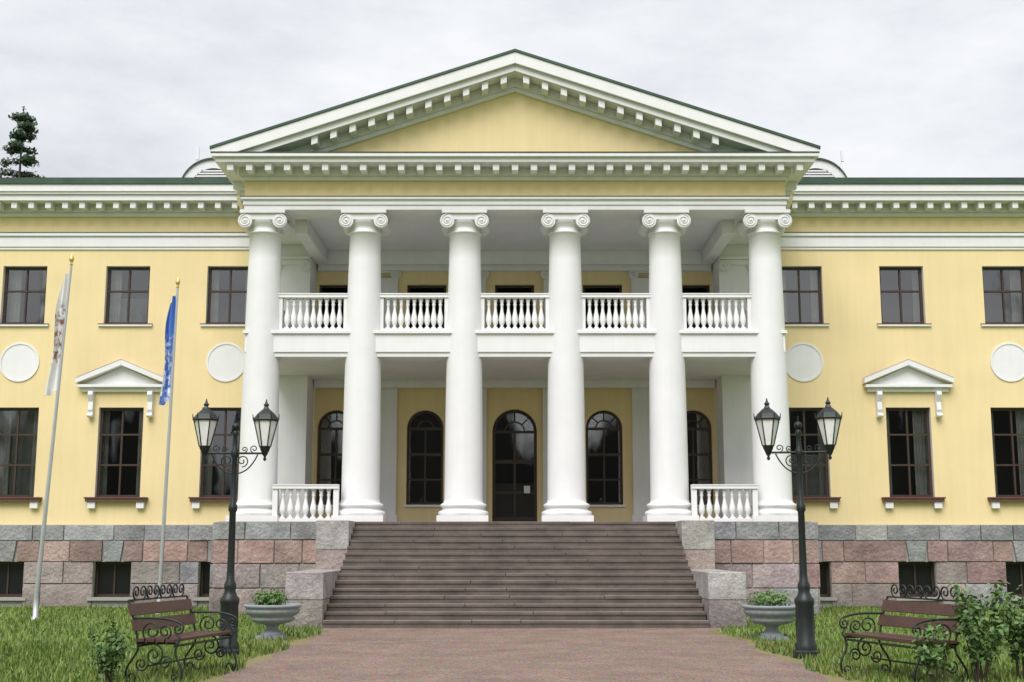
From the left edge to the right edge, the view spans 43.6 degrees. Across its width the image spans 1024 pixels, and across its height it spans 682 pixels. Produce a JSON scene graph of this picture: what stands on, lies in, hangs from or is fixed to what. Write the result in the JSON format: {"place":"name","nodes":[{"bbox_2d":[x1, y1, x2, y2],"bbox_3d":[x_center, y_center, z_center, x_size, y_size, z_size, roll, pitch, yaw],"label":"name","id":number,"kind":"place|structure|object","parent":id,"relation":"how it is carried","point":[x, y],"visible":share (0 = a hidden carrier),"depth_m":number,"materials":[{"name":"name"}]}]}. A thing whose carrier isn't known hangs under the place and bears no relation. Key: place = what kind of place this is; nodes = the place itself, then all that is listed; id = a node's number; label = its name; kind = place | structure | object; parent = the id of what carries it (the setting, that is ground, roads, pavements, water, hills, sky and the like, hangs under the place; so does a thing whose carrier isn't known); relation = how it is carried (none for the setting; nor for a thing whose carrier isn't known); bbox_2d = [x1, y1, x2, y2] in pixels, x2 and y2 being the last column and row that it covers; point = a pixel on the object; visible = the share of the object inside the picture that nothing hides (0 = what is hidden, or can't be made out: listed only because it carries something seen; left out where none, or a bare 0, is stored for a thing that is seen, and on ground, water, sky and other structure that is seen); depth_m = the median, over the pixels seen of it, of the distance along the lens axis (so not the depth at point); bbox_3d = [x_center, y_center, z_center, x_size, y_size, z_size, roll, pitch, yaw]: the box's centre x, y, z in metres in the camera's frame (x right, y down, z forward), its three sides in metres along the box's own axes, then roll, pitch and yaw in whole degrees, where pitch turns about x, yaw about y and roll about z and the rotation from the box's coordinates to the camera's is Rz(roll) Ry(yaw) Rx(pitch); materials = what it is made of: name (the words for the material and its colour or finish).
{"place":"outdoors","nodes":[
{"label":"outdoors","id":0,"kind":"place"},
{"bbox_2d":[226,209,797,521],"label":"portico columns","id":1,"kind":"structure","parent":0,"point":[465,230],"depth_m":33.55,"materials":[{"name":"white paint"}]},
{"bbox_2d":[211,52,818,244],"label":"pediment","id":2,"kind":"structure","parent":1,"relation":"on","point":[524,75],"depth_m":34.06,"materials":[{"name":"paint"}]},
{"bbox_2d":[209,49,820,196],"bbox_3d":[0.080,-4.498,42.217,16.020,3.880,17.290,0,-9,0],"label":"portico roof metal","id":3,"kind":"object","parent":2,"relation":"on","point":[530,55],"visible":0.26,"depth_m":33.63,"materials":[{"name":"metal"}]},
{"bbox_2d":[244,93,785,195],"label":"pediment wall","id":4,"kind":"structure","parent":2,"relation":"in","point":[514,122],"depth_m":34.37,"materials":[{"name":"yellow paint"}]},
{"bbox_2d":[0,564,1023,681],"bbox_3d":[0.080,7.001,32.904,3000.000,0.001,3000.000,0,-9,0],"label":"lawn","id":5,"kind":"structure","parent":0,"point":[298,641],"depth_m":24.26,"materials":[{"name":"green plant"}]},
{"bbox_2d":[0,106,43,176],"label":"conifer tree","id":6,"kind":"object","parent":5,"relation":"on","point":[27,125],"depth_m":65.87,"materials":[{"name":"green plant"}]},
{"bbox_2d":[31,254,73,619],"bbox_3d":[-10.950,2.166,30.513,0.540,8.780,0.266,0,-9,0],"label":"flagpole","id":7,"kind":"object","parent":5,"relation":"on","point":[55,372],"visible":0.98,"depth_m":30.71,"materials":[{"name":"fabric"}]},
{"bbox_2d":[83,621,135,681],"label":"shrub","id":8,"kind":"object","parent":5,"relation":"on","point":[118,645],"depth_m":15.46,"materials":[{"name":"green plant"}]},
{"bbox_2d":[155,277,179,614],"bbox_3d":[-8.941,2.592,32.988,0.408,8.730,0.221,4,-10,-26],"label":"flagpole","id":9,"kind":"object","parent":5,"relation":"on","point":[166,393],"visible":0.92,"depth_m":33.21,"materials":[{"name":"fabric"}]},
{"bbox_2d":[124,583,237,681],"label":"garden bench","id":10,"kind":"object","parent":5,"relation":"on","point":[175,639],"visible":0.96,"depth_m":16.63,"materials":[{"name":"wood"}]},
{"bbox_2d":[192,399,279,657],"bbox_3d":[-4.370,2.889,19.995,1.365,3.990,0.400,1,-9,-5],"label":"lamp post","id":11,"kind":"object","parent":5,"relation":"on","point":[206,419],"visible":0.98,"depth_m":20.09,"materials":[{"name":"metal"}]},
{"bbox_2d":[244,603,301,638],"bbox_3d":[-4.470,5.224,23.872,1.070,0.620,1.070,0,-9,0],"label":"planter","id":12,"kind":"object","parent":5,"relation":"on","point":[271,618],"visible":0.98,"depth_m":23.57,"materials":[{"name":"stone"}]},
{"bbox_2d":[252,589,288,604],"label":"planter plants","id":13,"kind":"object","parent":12,"relation":"on","point":[271,597],"visible":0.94,"depth_m":23.75,"materials":[{"name":"green plant"}]},
{"bbox_2d":[0,520,1023,627],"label":"granite plinth","id":14,"kind":"structure","parent":5,"relation":"on","point":[723,592],"depth_m":36.27,"materials":[{"name":"stone"}]},
{"bbox_2d":[0,562,1023,596],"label":"basement window frames","id":15,"kind":"structure","parent":14,"relation":"in","point":[207,595],"depth_m":36.60,"materials":[{"name":"brown wood"}]},
{"bbox_2d":[0,564,1023,593],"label":"basement window glass","id":16,"kind":"object","parent":15,"relation":"in","point":[123,577],"visible":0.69,"depth_m":36.64,"materials":[{"name":"black glass"}]},
{"bbox_2d":[0,525,1023,606],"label":"plinth mortar","id":17,"kind":"object","parent":5,"relation":"on","point":[123,601],"visible":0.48,"depth_m":36.29,"materials":[{"name":"grey concrete"}]},
{"bbox_2d":[245,522,778,531],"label":"portico floor","id":18,"kind":"structure","parent":17,"relation":"on","point":[401,522],"depth_m":32.48,"materials":[{"name":"stone"}]},
{"bbox_2d":[0,217,1023,524],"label":"yellow facade walls","id":19,"kind":"structure","parent":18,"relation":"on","point":[854,343],"depth_m":37.57,"materials":[{"name":"yellow paint"}]},
{"bbox_2d":[0,219,1023,521],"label":"facade trim","id":20,"kind":"structure","parent":19,"relation":"attached to","point":[718,361],"depth_m":37.45,"materials":[{"name":"white paint"}]},
{"bbox_2d":[0,184,1023,216],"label":"cornice","id":21,"kind":"structure","parent":19,"relation":"attached to","point":[220,200],"depth_m":37.67,"materials":[{"name":"white paint"}]},
{"bbox_2d":[0,267,1023,520],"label":"window frames","id":22,"kind":"structure","parent":19,"relation":"attached to","point":[534,431],"depth_m":38.08,"materials":[{"name":"brown wood"}]},
{"bbox_2d":[8,298,819,494],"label":"interior sheer curtains","id":23,"kind":"object","parent":22,"relation":"attached to","point":[138,310],"visible":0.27,"depth_m":37.63,"materials":[{"name":"grey fabric"}]},
{"bbox_2d":[0,177,1023,183],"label":"metal roof","id":24,"kind":"object","parent":19,"relation":"on","point":[226,180],"depth_m":37.60,"materials":[{"name":"green metal"}]},
{"bbox_2d":[182,158,846,176],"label":"dormer vent roof","id":25,"kind":"structure","parent":24,"relation":"on","point":[220,169],"depth_m":39.96,"materials":[{"name":"metal"}]},
{"bbox_2d":[183,147,845,176],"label":"dormer vents","id":26,"kind":"object","parent":24,"relation":"on","point":[824,165],"depth_m":39.98,"materials":[{"name":"white paint"}]},
{"bbox_2d":[0,323,1023,501],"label":"window sills","id":27,"kind":"structure","parent":19,"relation":"attached to","point":[227,499],"depth_m":36.68,"materials":[{"name":"metal"}]},
{"bbox_2d":[0,232,1023,232],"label":"string course flashing","id":28,"kind":"object","parent":19,"relation":"on","point":[245,232],"depth_m":37.98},
{"bbox_2d":[235,190,793,208],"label":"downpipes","id":29,"kind":"object","parent":19,"relation":"attached to","point":[241,205],"visible":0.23,"depth_m":37.63,"materials":[{"name":"white metal"}]},
{"bbox_2d":[20,270,1020,516],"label":"dark interior rooms","id":30,"kind":"object","parent":19,"relation":"attached to","point":[504,505],"visible":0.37,"depth_m":40.09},
{"bbox_2d":[0,270,1023,494],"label":"interior curtains","id":31,"kind":"object","parent":30,"relation":"attached to","point":[918,417],"visible":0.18,"depth_m":37.70,"materials":[{"name":"grey fabric"}]},
{"bbox_2d":[272,293,757,521],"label":"balustrades","id":32,"kind":"object","parent":18,"relation":"on","point":[744,318],"visible":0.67,"depth_m":34.05,"materials":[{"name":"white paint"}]},
{"bbox_2d":[94,562,935,596],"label":"dark basement rooms","id":33,"kind":"object","parent":17,"relation":"on","point":[200,579],"visible":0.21,"depth_m":36.57,"materials":[{"name":"black"}]},
{"bbox_2d":[322,521,709,627],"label":"entrance stairs","id":34,"kind":"structure","parent":5,"relation":"on","point":[452,574],"depth_m":29.23,"materials":[{"name":"stone"}]},
{"bbox_2d":[742,604,794,639],"bbox_3d":[4.780,5.176,23.576,1.070,0.620,1.070,0,-9,0],"label":"planter","id":35,"kind":"object","parent":5,"relation":"on","point":[771,619],"visible":0.88,"depth_m":23.26,"materials":[{"name":"stone"}]},
{"bbox_2d":[747,589,790,605],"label":"planter plants","id":36,"kind":"object","parent":35,"relation":"in","point":[764,599],"visible":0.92,"depth_m":23.41,"materials":[{"name":"green plant"}]},
{"bbox_2d":[753,397,841,658],"bbox_3d":[4.480,2.857,19.798,1.365,3.990,0.400,-1,-9,7],"label":"lamp post","id":37,"kind":"object","parent":5,"relation":"on","point":[828,418],"visible":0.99,"depth_m":19.85,"materials":[{"name":"metal"}]},
{"bbox_2d":[839,584,968,681],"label":"garden bench","id":38,"kind":"object","parent":5,"relation":"on","point":[915,623],"visible":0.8,"depth_m":16.59,"materials":[{"name":"wood"}]},
{"bbox_2d":[917,623,945,681],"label":"shrub stems","id":39,"kind":"object","parent":5,"relation":"on","point":[931,677],"visible":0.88,"depth_m":15.22,"materials":[{"name":"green plant"}]},
{"bbox_2d":[911,616,957,678],"bbox_3d":[5.067,3.675,15.323,0.659,0.712,0.515,7,-12,-38],"label":"shrub","id":40,"kind":"object","parent":39,"relation":"on","point":[925,650],"visible":0.99,"depth_m":15.23,"materials":[{"name":"green plant"}]},
{"bbox_2d":[954,585,1009,681],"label":"shrub stems","id":41,"kind":"object","parent":5,"relation":"on","point":[978,674],"visible":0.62,"depth_m":15.58,"materials":[{"name":"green plant"}]},
{"bbox_2d":[946,580,1020,670],"bbox_3d":[5.771,3.480,15.666,0.814,1.083,1.144,-6,-11,34],"label":"shrub","id":42,"kind":"object","parent":41,"relation":"attached to","point":[976,633],"visible":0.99,"depth_m":15.57,"materials":[{"name":"green plant"}]},
{"bbox_2d":[1010,598,1023,679],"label":"shrub stems","id":43,"kind":"object","parent":5,"relation":"on","point":[1017,668],"visible":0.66,"depth_m":16.10,"materials":[{"name":"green plant"}]},
{"bbox_2d":[999,584,1023,663],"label":"shrub","id":44,"kind":"object","parent":43,"relation":"on","point":[1018,637],"visible":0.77,"depth_m":16.12,"materials":[{"name":"green plant"}]},
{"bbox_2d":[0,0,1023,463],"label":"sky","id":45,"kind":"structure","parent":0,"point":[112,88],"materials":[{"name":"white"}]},
{"bbox_2d":[219,628,828,681],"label":"gravel path","id":46,"kind":"structure","parent":0,"point":[518,655],"depth_m":19.37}
]}

